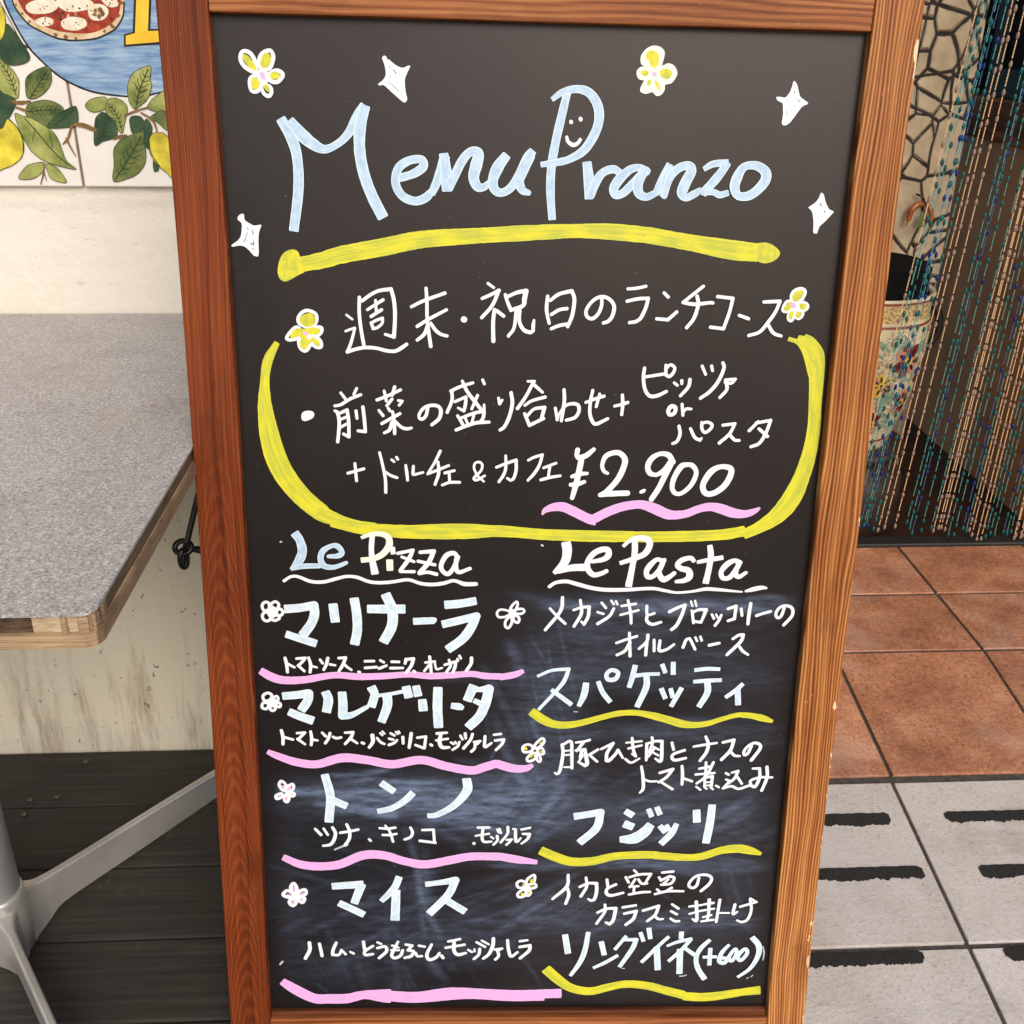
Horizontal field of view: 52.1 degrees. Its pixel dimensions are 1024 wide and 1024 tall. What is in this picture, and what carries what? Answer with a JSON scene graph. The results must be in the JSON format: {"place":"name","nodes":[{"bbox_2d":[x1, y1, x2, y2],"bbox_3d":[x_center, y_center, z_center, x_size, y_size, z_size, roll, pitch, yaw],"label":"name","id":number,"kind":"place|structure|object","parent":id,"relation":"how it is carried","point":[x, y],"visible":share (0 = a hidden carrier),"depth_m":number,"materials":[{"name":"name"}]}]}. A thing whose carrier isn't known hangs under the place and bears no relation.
{"place":"outdoors","nodes":[
{"label":"outdoors","id":0,"kind":"place"},
{"bbox_2d":[858,430,904,536],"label":"jar plinth","id":1,"kind":"structure","parent":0,"point":[865,532],"depth_m":2.25,"materials":[{"name":"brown wood"}]},
{"bbox_2d":[868,252,943,450],"bbox_3d":[0.731,-0.337,2.223,0.274,0.390,0.274,20,32,35],"label":"painted jar","id":2,"kind":"object","parent":1,"relation":"on","point":[900,266],"visible":0.33,"depth_m":2.10,"materials":[{"name":"ceramic"}]},
{"bbox_2d":[804,780,1023,1023],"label":"paving tiles","id":3,"kind":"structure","parent":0,"point":[946,986],"depth_m":1.40,"materials":[{"name":"stone"}]},
{"bbox_2d":[824,812,890,826],"bbox_3d":[0.450,0.449,1.521,0.204,0.004,0.026,-1,26,-3],"label":"anti slip strip","id":4,"kind":"object","parent":3,"relation":"on","point":[858,819],"visible":0.5,"depth_m":1.52,"materials":[{"name":"black rubber"}]},
{"bbox_2d":[809,950,924,968],"bbox_3d":[0.428,0.570,1.332,0.198,0.004,0.023,-1,26,-3],"label":"anti slip strip","id":5,"kind":"object","parent":3,"relation":"on","point":[865,959],"visible":0.77,"depth_m":1.33,"materials":[{"name":"black rubber"}]},
{"bbox_2d":[818,865,924,881],"bbox_3d":[0.451,0.500,1.442,0.237,0.004,0.024,-1,26,-3],"label":"anti slip strip","id":6,"kind":"object","parent":3,"relation":"on","point":[887,873],"visible":0.67,"depth_m":1.44,"materials":[{"name":"black rubber"}]},
{"bbox_2d":[944,809,1023,823],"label":"anti slip strip","id":7,"kind":"object","parent":3,"relation":"on","point":[1004,816],"visible":1,"depth_m":1.53,"materials":[{"name":"black rubber"}]},
{"bbox_2d":[979,864,1023,878],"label":"anti slip strip","id":8,"kind":"object","parent":3,"relation":"on","point":[999,871],"visible":1,"depth_m":1.45,"materials":[{"name":"black rubber"}]},
{"bbox_2d":[1003,946,1023,960],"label":"anti slip strip","id":9,"kind":"object","parent":3,"relation":"on","point":[1015,953],"visible":1,"depth_m":1.34,"materials":[{"name":"black rubber"}]},
{"bbox_2d":[811,545,1023,1023],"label":"tile grout","id":10,"kind":"object","parent":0,"point":[891,779],"depth_m":1.59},
{"bbox_2d":[829,651,1023,777],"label":"tiles","id":11,"kind":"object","parent":10,"relation":"on","point":[939,713],"depth_m":1.71,"materials":[{"name":"tile"}]},
{"bbox_2d":[844,546,1023,651],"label":"terracotta landing","id":12,"kind":"object","parent":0,"point":[916,623],"visible":0.44,"depth_m":2.01,"materials":[{"name":"tile"}]},
{"bbox_2d":[870,419,1023,536],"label":"passage floor","id":13,"kind":"structure","parent":0,"point":[901,528],"depth_m":2.46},
{"bbox_2d":[891,0,989,465],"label":"stone wall","id":14,"kind":"structure","parent":13,"relation":"on","point":[946,26],"depth_m":2.16,"materials":[{"name":"beige stone"}]},
{"bbox_2d":[905,193,933,228],"bbox_3d":[0.868,-0.639,2.223,0.059,0.073,0.017,-1,26,-3],"label":"pepper ornament","id":15,"kind":"object","parent":14,"relation":"hanging from","point":[914,207],"visible":0.9,"depth_m":2.22,"materials":[{"name":"ceramic"}]},
{"bbox_2d":[857,535,1023,547],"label":"threshold","id":16,"kind":"object","parent":13,"relation":"on","point":[927,541],"depth_m":2.23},
{"bbox_2d":[908,0,1023,520],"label":"side wall","id":17,"kind":"structure","parent":13,"relation":"on","point":[996,151],"depth_m":2.51,"materials":[{"name":"brown wood"}]},
{"bbox_2d":[859,0,1023,540],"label":"bead curtain","id":18,"kind":"object","parent":17,"relation":"hanging from","point":[961,137],"visible":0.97,"depth_m":2.04,"materials":[{"name":"glass"},{"name":"plastic"}]},
{"bbox_2d":[974,0,1023,93],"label":"window pane","id":19,"kind":"structure","parent":17,"relation":"in","point":[1018,57],"depth_m":2.45,"materials":[{"name":"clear glass"}]},
{"label":"street","id":20,"kind":"structure","parent":0,"visible":0},
{"bbox_2d":[0,750,230,1023],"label":"wooden deck","id":21,"kind":"structure","parent":20,"relation":"on","point":[138,937],"depth_m":1.42,"materials":[{"name":"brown wood"}]},
{"bbox_2d":[0,185,212,753],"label":"plaster wall","id":22,"kind":"structure","parent":21,"relation":"on","point":[137,679],"depth_m":1.59,"materials":[{"name":"white paint"}]},
{"bbox_2d":[0,0,171,186],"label":"tile mural","id":23,"kind":"object","parent":22,"relation":"attached to","point":[82,101],"visible":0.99,"depth_m":1.28,"materials":[{"name":"tile"}]},
{"bbox_2d":[0,314,216,1023],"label":"cafe table","id":24,"kind":"object","parent":21,"relation":"on","point":[98,473],"visible":0.84,"depth_m":1.00,"materials":[{"name":"laminate"}]},
{"bbox_2d":[155,0,924,1023],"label":"menu board","id":25,"kind":"object","parent":21,"relation":"on","point":[531,346],"visible":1,"depth_m":1.01,"materials":[{"name":"black wood"}]}
]}

